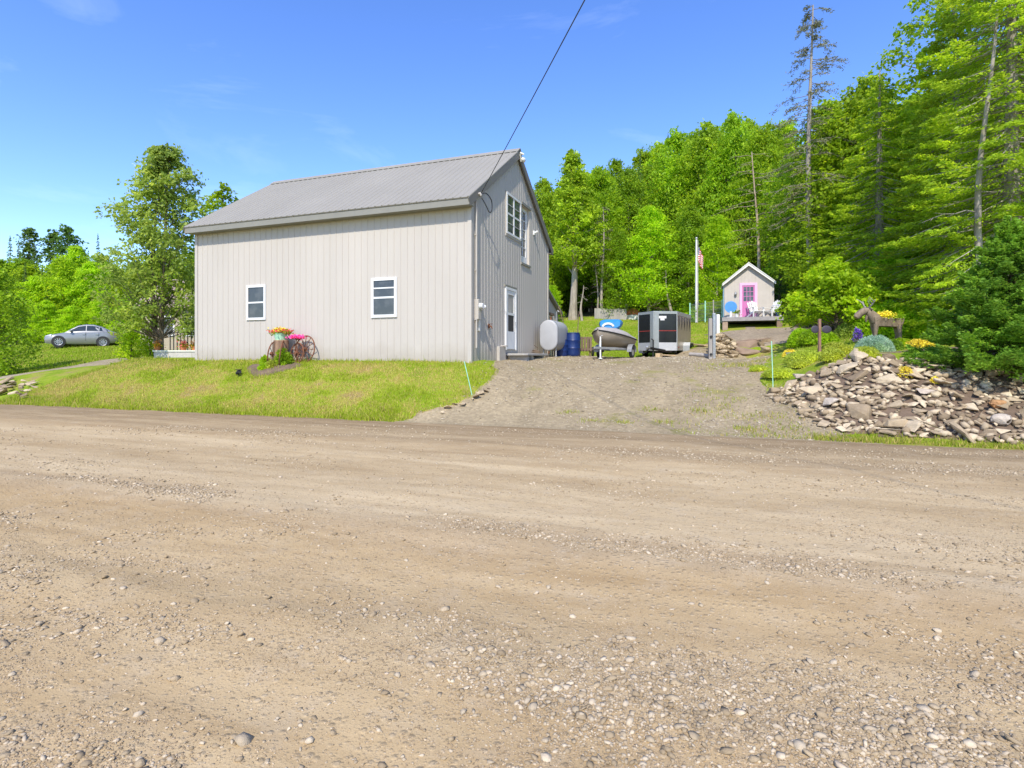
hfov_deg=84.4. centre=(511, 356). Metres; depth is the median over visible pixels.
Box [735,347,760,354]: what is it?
boulder
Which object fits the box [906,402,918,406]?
fieldstone
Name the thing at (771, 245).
forest tree
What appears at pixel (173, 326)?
window
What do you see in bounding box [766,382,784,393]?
fieldstone
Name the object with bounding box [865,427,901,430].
fieldstone
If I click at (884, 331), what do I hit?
leafy plant
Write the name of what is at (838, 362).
fieldstone
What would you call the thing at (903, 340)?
leafy plant
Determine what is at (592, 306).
forest conifer
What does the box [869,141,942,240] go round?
forest tree
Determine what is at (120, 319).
forest tree
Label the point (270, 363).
leafy plant
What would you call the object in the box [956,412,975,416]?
fieldstone
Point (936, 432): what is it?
fieldstone
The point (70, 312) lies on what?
forest tree
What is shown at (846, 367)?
fieldstone
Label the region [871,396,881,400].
fieldstone
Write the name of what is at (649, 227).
forest tree
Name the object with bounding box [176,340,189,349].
flower planter
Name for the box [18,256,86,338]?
forest tree
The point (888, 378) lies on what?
fieldstone
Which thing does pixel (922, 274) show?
forest tree
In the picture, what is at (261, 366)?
leafy plant
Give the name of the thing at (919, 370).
fieldstone
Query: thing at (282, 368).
flower bed
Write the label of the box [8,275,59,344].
forest tree
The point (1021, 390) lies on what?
fieldstone
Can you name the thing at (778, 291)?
forest conifer
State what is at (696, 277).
flagpole
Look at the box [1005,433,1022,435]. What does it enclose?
fieldstone
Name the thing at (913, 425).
fieldstone
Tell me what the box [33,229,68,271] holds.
skyline pine
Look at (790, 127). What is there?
forest tree
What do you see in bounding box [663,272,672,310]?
bare pole
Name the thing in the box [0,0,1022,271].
sky
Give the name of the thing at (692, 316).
forest tree
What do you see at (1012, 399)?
fieldstone
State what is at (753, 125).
forest tree
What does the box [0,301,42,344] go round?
forest tree
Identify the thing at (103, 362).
side driveway
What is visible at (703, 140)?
forest tree
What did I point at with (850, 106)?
forest tree
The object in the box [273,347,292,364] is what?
leafy plant
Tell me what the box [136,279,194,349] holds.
tan house
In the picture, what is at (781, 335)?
gravel slope
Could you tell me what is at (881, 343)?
mounded shrub
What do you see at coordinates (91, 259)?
forest tree
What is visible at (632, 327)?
lawn grass
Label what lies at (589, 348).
garden cart
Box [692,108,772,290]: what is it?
forest tree
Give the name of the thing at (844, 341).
garden grass
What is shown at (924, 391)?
boulder
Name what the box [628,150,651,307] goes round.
forest conifer
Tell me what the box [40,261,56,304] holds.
forest tree
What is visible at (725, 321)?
cabin deck
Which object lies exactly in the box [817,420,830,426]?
fieldstone
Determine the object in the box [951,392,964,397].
fieldstone
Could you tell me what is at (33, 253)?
forest conifer
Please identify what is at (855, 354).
fieldstone
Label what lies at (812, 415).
fieldstone
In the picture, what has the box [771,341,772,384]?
driveway marker
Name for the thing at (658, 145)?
forest tree
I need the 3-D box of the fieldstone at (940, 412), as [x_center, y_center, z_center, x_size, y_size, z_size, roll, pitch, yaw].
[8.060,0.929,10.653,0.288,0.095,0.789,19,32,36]
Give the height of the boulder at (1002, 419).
0.211 m
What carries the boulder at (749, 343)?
on the ground at (45, 377)
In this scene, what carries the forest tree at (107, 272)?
on the ground at (45, 377)
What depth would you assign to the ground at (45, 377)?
15.26 m
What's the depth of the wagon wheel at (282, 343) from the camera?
17.03 m
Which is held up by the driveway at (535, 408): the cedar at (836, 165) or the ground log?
the ground log
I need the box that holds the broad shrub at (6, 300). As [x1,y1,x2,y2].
[0,268,52,376]
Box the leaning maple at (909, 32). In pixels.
[867,0,1023,244]
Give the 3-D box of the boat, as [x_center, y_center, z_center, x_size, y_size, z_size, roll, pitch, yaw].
[3.543,-0.673,20.206,1.261,0.718,2.524,0,-3,31]
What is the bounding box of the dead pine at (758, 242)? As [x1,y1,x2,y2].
[712,152,788,269]
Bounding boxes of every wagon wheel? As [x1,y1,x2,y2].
[267,342,273,360]
[278,340,283,364]
[290,342,303,362]
[295,335,314,361]
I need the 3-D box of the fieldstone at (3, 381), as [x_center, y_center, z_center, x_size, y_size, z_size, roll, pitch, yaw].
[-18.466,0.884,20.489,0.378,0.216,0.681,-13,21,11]
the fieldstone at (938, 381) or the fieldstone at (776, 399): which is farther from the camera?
the fieldstone at (776, 399)
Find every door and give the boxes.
[507,290,515,348]
[521,207,526,263]
[742,285,754,316]
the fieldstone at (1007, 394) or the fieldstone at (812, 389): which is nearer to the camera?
the fieldstone at (1007, 394)
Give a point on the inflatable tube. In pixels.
(613, 323)
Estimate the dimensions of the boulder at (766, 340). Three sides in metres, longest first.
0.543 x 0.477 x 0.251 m
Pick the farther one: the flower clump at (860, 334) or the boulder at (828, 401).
the flower clump at (860, 334)
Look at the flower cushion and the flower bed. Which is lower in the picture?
the flower bed
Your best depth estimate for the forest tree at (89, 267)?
45.39 m
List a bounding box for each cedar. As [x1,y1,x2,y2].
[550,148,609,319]
[803,96,856,279]
[814,70,941,318]
[868,0,1023,310]
[874,0,1023,326]
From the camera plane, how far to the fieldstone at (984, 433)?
9.80 m
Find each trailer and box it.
[593,335,636,358]
[638,311,693,356]
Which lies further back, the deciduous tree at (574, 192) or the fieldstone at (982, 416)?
the deciduous tree at (574, 192)
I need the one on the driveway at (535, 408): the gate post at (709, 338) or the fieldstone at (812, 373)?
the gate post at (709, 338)
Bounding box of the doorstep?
[506,353,547,360]
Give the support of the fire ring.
on the ground at (45, 377)
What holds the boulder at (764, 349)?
on the ground at (45, 377)
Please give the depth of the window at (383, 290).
16.75 m
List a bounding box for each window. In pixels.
[164,316,174,335]
[246,285,265,319]
[371,277,396,317]
[505,190,520,243]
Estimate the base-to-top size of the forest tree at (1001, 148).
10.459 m
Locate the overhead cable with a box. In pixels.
[481,0,584,192]
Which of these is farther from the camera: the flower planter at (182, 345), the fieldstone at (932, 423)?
the flower planter at (182, 345)
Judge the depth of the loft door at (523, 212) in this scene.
20.36 m
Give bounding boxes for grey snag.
[922,0,1023,260]
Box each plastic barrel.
[554,339,567,355]
[567,332,580,355]
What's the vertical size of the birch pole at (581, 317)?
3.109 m
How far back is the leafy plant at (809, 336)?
17.69 m
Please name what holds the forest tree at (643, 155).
on the ground at (45, 377)
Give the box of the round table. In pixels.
[725,301,736,316]
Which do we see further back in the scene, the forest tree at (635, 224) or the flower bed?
the forest tree at (635, 224)
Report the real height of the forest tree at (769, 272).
10.006 m
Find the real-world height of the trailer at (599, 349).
0.817 m
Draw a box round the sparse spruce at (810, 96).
[760,5,855,285]
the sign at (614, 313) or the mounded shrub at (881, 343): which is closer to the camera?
the mounded shrub at (881, 343)
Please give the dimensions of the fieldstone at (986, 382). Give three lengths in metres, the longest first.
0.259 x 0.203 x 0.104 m
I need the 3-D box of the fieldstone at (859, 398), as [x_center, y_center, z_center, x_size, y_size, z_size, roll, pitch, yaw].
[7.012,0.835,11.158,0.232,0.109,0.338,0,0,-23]
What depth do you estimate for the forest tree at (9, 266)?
57.75 m
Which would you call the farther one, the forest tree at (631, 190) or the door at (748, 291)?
the forest tree at (631, 190)
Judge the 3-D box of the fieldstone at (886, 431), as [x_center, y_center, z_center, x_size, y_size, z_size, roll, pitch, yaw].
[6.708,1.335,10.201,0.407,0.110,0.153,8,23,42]
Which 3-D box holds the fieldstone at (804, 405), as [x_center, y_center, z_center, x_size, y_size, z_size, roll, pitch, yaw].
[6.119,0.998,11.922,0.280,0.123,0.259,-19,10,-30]
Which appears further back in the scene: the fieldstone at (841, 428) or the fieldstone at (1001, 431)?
the fieldstone at (841, 428)
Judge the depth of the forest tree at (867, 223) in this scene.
25.90 m
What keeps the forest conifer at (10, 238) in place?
on the ground at (45, 377)
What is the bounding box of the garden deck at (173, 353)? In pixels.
[153,332,194,357]
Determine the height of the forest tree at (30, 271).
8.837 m
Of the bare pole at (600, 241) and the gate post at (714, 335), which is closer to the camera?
the gate post at (714, 335)
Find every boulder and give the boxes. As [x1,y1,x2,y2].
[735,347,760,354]
[736,337,774,347]
[760,346,770,352]
[761,338,772,342]
[793,374,804,378]
[821,397,838,405]
[878,419,907,427]
[916,388,941,393]
[989,399,1006,411]
[990,413,1011,425]
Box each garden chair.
[747,301,764,316]
[764,300,781,315]
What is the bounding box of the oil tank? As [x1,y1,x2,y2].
[540,310,567,356]
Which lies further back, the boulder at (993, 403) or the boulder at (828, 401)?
the boulder at (828, 401)
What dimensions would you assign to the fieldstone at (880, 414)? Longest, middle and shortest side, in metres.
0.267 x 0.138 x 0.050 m
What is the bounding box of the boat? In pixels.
[592,327,636,347]
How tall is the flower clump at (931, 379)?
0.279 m
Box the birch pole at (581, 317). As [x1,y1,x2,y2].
[576,285,586,320]
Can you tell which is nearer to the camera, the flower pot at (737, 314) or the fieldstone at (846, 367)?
the fieldstone at (846, 367)
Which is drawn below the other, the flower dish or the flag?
the flower dish
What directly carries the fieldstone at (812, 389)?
on the ground at (45, 377)
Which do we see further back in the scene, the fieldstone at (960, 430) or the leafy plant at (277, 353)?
the leafy plant at (277, 353)
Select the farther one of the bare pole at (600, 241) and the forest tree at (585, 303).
the forest tree at (585, 303)
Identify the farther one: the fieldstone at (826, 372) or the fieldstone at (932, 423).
the fieldstone at (826, 372)
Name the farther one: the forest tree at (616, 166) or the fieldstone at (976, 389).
the forest tree at (616, 166)
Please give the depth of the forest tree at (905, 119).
24.87 m
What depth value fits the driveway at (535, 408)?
13.53 m
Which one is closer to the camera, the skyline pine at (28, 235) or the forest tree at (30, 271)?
the forest tree at (30, 271)
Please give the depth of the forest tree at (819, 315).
23.90 m
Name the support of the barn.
on the ground at (45, 377)
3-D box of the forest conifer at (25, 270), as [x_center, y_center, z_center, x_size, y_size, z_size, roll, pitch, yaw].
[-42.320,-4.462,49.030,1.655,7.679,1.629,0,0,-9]
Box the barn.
[183,148,562,362]
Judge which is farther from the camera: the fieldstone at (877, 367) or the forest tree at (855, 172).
the forest tree at (855, 172)
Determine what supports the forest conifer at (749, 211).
on the ground at (45, 377)
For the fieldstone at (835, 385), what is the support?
on the rubble
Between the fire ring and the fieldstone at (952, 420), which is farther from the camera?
the fire ring
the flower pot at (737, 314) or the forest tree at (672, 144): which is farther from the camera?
the forest tree at (672, 144)
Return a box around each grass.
[0,341,167,374]
[0,353,498,421]
[558,316,729,356]
[790,335,947,350]
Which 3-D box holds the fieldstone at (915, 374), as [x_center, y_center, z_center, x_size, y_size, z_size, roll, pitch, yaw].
[8.056,0.351,11.585,0.648,0.207,0.339,0,0,-8]
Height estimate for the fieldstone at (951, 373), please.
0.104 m
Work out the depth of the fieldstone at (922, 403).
10.73 m
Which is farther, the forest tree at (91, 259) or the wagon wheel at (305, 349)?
the forest tree at (91, 259)
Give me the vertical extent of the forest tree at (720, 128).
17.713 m
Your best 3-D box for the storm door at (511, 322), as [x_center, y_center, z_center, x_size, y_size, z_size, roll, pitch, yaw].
[-0.020,-1.226,18.715,0.091,1.927,0.833,0,0,20]
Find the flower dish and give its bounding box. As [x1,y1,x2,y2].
[285,333,306,362]
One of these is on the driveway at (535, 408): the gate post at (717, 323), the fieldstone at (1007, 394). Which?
the gate post at (717, 323)
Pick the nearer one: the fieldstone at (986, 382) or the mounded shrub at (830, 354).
the fieldstone at (986, 382)
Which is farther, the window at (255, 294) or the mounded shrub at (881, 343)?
the window at (255, 294)
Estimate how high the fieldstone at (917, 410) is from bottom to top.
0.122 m
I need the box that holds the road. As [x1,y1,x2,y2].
[0,404,1023,767]
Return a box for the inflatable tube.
[599,319,622,328]
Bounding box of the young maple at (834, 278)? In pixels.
[775,255,885,329]
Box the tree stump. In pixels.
[272,340,288,359]
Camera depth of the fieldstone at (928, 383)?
11.27 m
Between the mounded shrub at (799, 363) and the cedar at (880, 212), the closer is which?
the mounded shrub at (799, 363)
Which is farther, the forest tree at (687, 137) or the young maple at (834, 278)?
the forest tree at (687, 137)
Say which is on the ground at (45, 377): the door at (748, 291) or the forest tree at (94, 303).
the forest tree at (94, 303)
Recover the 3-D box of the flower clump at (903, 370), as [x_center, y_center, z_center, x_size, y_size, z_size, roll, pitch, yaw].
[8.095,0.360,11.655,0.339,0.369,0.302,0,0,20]
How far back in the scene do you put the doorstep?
18.22 m
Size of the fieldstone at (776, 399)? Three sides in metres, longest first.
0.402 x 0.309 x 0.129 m
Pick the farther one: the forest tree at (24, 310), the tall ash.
the forest tree at (24, 310)
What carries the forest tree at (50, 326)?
on the ground at (45, 377)
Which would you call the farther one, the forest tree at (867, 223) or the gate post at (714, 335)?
the forest tree at (867, 223)
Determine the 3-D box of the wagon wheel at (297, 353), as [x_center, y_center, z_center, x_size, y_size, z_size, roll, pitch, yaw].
[-6.631,-0.111,17.423,0.683,0.683,0.140,0,-8,34]
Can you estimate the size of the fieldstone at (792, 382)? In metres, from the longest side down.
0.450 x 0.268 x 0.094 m
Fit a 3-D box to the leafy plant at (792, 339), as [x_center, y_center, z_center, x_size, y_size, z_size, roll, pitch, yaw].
[9.582,-0.600,18.609,1.078,0.793,0.998,0,0,20]
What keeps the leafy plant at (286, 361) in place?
on the flower bed
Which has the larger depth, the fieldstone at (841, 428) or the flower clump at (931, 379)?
the flower clump at (931, 379)
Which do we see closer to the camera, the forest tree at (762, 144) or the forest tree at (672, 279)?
the forest tree at (762, 144)
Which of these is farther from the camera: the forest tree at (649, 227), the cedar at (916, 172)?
the forest tree at (649, 227)
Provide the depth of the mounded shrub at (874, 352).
12.66 m
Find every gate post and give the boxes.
[708,318,711,358]
[712,313,715,357]
[716,314,719,333]
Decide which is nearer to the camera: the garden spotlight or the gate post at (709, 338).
the garden spotlight
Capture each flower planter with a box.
[150,340,165,349]
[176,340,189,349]
[187,340,194,349]
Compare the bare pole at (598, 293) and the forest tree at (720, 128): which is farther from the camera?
the forest tree at (720, 128)
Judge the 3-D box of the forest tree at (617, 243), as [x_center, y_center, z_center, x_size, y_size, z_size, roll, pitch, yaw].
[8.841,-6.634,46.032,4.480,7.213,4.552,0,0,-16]
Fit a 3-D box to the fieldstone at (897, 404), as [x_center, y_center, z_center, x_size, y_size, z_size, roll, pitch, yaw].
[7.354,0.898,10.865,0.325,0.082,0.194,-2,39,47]
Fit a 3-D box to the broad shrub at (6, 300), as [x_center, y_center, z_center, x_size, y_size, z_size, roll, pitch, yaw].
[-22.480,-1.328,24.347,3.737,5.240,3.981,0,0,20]
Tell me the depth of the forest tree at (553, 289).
43.78 m
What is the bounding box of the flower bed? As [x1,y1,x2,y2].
[247,362,299,375]
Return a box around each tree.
[0,257,19,284]
[0,284,34,343]
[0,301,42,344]
[7,261,54,300]
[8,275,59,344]
[11,258,40,269]
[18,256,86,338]
[20,300,62,343]
[37,318,68,342]
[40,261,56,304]
[41,306,99,333]
[51,245,102,308]
[58,261,113,327]
[71,316,100,327]
[80,261,136,312]
[85,290,123,331]
[88,256,125,310]
[101,265,160,333]
[102,295,139,339]
[155,259,193,285]
[182,182,238,313]
[533,176,570,299]
[546,216,590,310]
[549,285,563,316]
[551,269,570,312]
[559,273,578,311]
[564,267,611,311]
[568,165,635,307]
[589,168,657,308]
[595,231,648,315]
[600,158,629,207]
[608,204,691,311]
[616,147,665,232]
[626,200,663,282]
[638,140,671,223]
[639,126,718,306]
[649,205,721,310]
[652,266,692,305]
[660,118,751,302]
[667,131,708,196]
[668,300,694,312]
[685,305,716,322]
[686,124,742,202]
[687,214,751,309]
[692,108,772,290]
[692,300,720,319]
[722,118,798,275]
[734,116,759,182]
[739,150,798,292]
[751,153,833,284]
[754,97,866,285]
[768,118,803,169]
[778,187,883,318]
[780,263,817,307]
[781,73,904,259]
[790,288,845,327]
[804,216,900,283]
[828,130,911,247]
[835,89,1020,267]
[840,241,935,321]
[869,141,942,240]
[876,241,1023,302]
[921,73,1023,235]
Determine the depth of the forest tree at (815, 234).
27.68 m
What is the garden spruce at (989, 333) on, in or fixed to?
on the ground at (45, 377)
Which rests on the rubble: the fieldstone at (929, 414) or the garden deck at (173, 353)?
the fieldstone at (929, 414)
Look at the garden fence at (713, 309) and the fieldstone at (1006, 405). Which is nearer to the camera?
the fieldstone at (1006, 405)
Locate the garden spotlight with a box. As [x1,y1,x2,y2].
[235,369,241,375]
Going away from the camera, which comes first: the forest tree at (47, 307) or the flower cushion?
the flower cushion
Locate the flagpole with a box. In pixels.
[695,237,697,321]
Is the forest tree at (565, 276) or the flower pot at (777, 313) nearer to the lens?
the flower pot at (777, 313)
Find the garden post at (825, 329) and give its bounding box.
[811,319,831,351]
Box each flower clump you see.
[781,349,794,357]
[851,327,862,340]
[896,366,913,378]
[930,376,939,383]
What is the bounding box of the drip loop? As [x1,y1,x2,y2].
[482,193,492,212]
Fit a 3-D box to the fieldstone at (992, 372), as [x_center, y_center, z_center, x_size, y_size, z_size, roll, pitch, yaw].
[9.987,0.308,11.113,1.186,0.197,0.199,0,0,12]
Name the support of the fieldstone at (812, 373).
on the ground at (45, 377)
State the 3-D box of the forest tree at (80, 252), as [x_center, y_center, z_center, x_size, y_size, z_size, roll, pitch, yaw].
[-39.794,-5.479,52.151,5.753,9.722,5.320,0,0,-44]
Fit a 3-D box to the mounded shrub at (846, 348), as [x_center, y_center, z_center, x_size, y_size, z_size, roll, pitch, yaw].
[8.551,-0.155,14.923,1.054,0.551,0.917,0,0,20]
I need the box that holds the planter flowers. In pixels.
[863,310,908,321]
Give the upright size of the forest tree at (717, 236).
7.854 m
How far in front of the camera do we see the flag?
36.04 m
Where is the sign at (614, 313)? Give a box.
[594,308,626,319]
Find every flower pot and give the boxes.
[266,326,293,339]
[732,310,741,316]
[774,307,780,315]
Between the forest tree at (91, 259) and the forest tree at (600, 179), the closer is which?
the forest tree at (600, 179)
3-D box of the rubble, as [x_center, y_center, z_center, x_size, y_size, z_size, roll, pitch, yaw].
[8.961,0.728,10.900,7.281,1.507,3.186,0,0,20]
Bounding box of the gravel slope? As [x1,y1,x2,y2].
[720,326,806,346]
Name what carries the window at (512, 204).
in the barn
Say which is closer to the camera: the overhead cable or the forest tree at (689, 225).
the overhead cable
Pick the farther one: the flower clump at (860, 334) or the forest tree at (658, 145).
the forest tree at (658, 145)
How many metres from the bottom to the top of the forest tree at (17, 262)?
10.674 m
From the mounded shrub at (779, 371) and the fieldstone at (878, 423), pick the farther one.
the mounded shrub at (779, 371)
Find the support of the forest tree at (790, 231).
on the ground at (45, 377)
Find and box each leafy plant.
[257,362,267,370]
[258,354,269,363]
[265,359,278,368]
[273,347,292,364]
[280,352,293,364]
[785,327,811,348]
[796,327,840,344]
[833,321,866,339]
[847,299,921,338]
[896,337,913,348]
[902,315,956,339]
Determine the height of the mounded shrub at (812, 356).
0.498 m
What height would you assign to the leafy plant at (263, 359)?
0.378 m
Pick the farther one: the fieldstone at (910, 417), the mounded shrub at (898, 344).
the mounded shrub at (898, 344)
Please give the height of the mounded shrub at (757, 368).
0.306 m
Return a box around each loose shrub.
[113,327,151,360]
[135,328,153,358]
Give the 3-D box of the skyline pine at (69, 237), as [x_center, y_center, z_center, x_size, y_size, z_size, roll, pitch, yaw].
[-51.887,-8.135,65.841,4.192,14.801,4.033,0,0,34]
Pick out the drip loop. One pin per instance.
(485, 203)
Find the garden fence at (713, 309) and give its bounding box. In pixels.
[689,300,722,321]
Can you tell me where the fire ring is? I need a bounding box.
[627,308,639,319]
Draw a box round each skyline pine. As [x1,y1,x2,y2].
[9,227,43,266]
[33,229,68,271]
[47,223,89,258]
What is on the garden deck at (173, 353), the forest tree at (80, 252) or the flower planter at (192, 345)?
the flower planter at (192, 345)
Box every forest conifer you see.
[6,237,13,261]
[20,263,28,294]
[31,240,36,266]
[577,223,605,311]
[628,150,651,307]
[740,200,756,268]
[767,207,792,310]
[774,226,797,310]
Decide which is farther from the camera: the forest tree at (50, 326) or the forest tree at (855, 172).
the forest tree at (50, 326)
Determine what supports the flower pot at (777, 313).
on the cabin deck at (725, 321)
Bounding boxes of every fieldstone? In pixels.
[0,377,13,383]
[760,393,780,396]
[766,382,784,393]
[772,395,780,402]
[784,379,796,389]
[785,392,796,395]
[793,400,806,407]
[797,385,822,393]
[797,407,813,413]
[804,371,815,379]
[808,413,816,417]
[809,396,825,401]
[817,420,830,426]
[820,368,831,376]
[825,360,847,365]
[828,382,842,387]
[836,362,857,373]
[836,426,847,431]
[840,370,868,380]
[846,403,877,423]
[849,348,867,361]
[851,425,861,432]
[856,396,875,400]
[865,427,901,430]
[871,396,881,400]
[872,363,885,371]
[872,412,886,415]
[874,420,882,425]
[875,426,896,434]
[876,369,903,383]
[879,353,895,359]
[887,368,900,372]
[887,400,902,407]
[889,359,900,367]
[900,369,924,378]
[901,416,917,419]
[902,393,914,396]
[904,418,943,431]
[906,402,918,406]
[912,408,928,413]
[914,368,925,372]
[917,399,927,408]
[922,381,934,384]
[924,421,935,426]
[926,412,933,418]
[930,430,943,436]
[933,378,951,384]
[934,420,949,430]
[936,406,943,414]
[939,397,949,400]
[941,372,956,376]
[943,418,958,427]
[949,422,975,443]
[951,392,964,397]
[955,385,972,389]
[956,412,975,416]
[965,403,981,411]
[973,388,992,391]
[973,390,981,395]
[976,380,992,386]
[979,411,987,419]
[979,430,996,435]
[986,368,1022,376]
[995,428,1010,433]
[996,403,1008,408]
[1000,390,1011,396]
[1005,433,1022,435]
[1006,397,1023,400]
[1017,387,1023,393]
[1018,409,1023,424]
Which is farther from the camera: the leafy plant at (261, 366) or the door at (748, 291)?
the door at (748, 291)
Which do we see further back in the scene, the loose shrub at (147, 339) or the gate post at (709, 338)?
the loose shrub at (147, 339)
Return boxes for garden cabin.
[721,262,775,316]
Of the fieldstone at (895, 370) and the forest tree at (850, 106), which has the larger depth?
the forest tree at (850, 106)
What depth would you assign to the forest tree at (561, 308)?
52.06 m
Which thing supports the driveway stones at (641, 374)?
on the driveway at (535, 408)
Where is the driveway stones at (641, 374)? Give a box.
[399,349,850,441]
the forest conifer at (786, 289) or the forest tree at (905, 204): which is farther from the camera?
the forest conifer at (786, 289)
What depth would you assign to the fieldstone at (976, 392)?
10.73 m
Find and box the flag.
[698,247,702,268]
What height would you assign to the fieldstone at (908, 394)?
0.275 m
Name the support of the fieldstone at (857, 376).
on the rubble
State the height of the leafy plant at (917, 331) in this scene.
0.934 m
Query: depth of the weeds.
10.35 m
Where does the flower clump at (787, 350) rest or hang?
on the ground at (45, 377)
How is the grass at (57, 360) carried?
on the ground at (45, 377)
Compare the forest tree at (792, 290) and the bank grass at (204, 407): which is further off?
the forest tree at (792, 290)
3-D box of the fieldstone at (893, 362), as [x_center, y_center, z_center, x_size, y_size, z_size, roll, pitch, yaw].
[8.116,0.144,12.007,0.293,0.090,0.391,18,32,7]
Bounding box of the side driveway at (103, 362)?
[0,357,143,378]
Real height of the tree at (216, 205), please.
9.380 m
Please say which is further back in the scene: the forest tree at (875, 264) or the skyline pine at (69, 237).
the skyline pine at (69, 237)
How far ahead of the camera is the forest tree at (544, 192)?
48.14 m
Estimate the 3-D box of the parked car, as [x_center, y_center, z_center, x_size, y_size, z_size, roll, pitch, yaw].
[-27.352,-1.330,36.100,3.757,1.462,2.202,0,0,-29]
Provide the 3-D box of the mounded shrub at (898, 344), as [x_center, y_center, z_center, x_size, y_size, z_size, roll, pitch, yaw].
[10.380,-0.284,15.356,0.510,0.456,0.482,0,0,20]
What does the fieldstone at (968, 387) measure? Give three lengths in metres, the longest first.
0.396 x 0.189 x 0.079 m
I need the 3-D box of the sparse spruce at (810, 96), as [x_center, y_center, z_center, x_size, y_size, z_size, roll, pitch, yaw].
[15.246,-9.878,28.893,4.839,16.586,4.748,0,0,-27]
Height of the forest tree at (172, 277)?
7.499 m
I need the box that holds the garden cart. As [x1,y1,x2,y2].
[577,337,593,356]
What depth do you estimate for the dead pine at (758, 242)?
34.96 m
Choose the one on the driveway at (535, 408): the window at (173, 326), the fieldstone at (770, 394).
the fieldstone at (770, 394)
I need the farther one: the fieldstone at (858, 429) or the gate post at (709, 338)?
the gate post at (709, 338)
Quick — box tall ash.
[84,143,208,354]
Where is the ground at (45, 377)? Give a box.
[0,276,1023,449]
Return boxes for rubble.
[768,356,1023,442]
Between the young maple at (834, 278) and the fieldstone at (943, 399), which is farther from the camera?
the young maple at (834, 278)
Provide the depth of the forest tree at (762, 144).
43.49 m
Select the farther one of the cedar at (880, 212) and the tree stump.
the cedar at (880, 212)
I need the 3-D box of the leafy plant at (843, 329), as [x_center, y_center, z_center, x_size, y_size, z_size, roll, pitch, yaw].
[11.002,-0.805,18.394,1.132,0.778,1.033,0,0,20]
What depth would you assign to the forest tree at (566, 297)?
51.86 m
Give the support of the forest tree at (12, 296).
on the ground at (45, 377)
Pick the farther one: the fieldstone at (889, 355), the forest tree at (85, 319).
the forest tree at (85, 319)
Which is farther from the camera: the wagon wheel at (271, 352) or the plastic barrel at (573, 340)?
the plastic barrel at (573, 340)
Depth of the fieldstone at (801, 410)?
11.54 m
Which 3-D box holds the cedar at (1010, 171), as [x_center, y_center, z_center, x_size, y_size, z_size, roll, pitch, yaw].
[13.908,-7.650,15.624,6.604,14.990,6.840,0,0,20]
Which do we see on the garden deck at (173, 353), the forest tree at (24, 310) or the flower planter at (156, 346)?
the flower planter at (156, 346)
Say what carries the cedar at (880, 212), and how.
on the ground at (45, 377)
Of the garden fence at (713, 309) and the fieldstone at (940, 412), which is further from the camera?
the garden fence at (713, 309)
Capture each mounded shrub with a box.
[748,365,769,371]
[760,366,795,377]
[780,349,819,363]
[787,358,811,367]
[816,341,853,354]
[817,347,846,361]
[847,346,881,358]
[853,334,895,351]
[886,339,904,350]
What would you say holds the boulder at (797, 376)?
on the ground at (45, 377)
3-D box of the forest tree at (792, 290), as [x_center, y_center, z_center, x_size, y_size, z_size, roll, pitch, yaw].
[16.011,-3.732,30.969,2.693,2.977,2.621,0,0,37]
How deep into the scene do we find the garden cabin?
29.27 m
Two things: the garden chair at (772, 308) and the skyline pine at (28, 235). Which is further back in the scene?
the skyline pine at (28, 235)
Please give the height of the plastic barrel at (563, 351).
0.648 m
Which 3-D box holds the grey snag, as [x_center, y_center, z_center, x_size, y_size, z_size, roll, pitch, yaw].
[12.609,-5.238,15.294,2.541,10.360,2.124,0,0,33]
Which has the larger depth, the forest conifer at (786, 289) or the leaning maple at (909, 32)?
the forest conifer at (786, 289)
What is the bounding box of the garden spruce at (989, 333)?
[901,215,1023,380]
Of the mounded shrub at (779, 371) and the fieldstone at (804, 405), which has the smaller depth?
the fieldstone at (804, 405)
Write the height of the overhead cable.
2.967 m
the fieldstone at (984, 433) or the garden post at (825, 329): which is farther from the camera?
the garden post at (825, 329)
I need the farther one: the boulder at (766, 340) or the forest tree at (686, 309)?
the forest tree at (686, 309)
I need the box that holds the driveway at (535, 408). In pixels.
[395,339,882,443]
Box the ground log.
[689,352,712,357]
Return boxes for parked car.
[44,324,120,346]
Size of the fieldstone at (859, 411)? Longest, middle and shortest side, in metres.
0.785 x 0.630 x 0.214 m
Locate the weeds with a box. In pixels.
[556,358,1023,449]
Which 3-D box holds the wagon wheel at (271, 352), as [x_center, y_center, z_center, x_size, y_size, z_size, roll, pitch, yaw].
[-7.434,-0.095,17.549,0.140,0.780,0.780,8,0,-2]
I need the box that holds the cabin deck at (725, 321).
[721,316,783,330]
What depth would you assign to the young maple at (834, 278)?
18.92 m
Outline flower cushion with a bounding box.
[902,339,934,347]
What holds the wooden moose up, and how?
on the ground at (45, 377)
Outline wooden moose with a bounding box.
[854,297,903,338]
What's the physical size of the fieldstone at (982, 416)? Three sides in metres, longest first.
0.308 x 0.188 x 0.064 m
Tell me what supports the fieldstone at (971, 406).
on the ground at (45, 377)
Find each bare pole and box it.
[584,207,616,308]
[591,264,601,307]
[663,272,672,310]
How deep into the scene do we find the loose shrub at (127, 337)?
27.24 m
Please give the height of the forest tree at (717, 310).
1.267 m
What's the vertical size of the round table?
0.862 m
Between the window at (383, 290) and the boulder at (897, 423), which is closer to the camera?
the boulder at (897, 423)
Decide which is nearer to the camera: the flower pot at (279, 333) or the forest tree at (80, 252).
the flower pot at (279, 333)

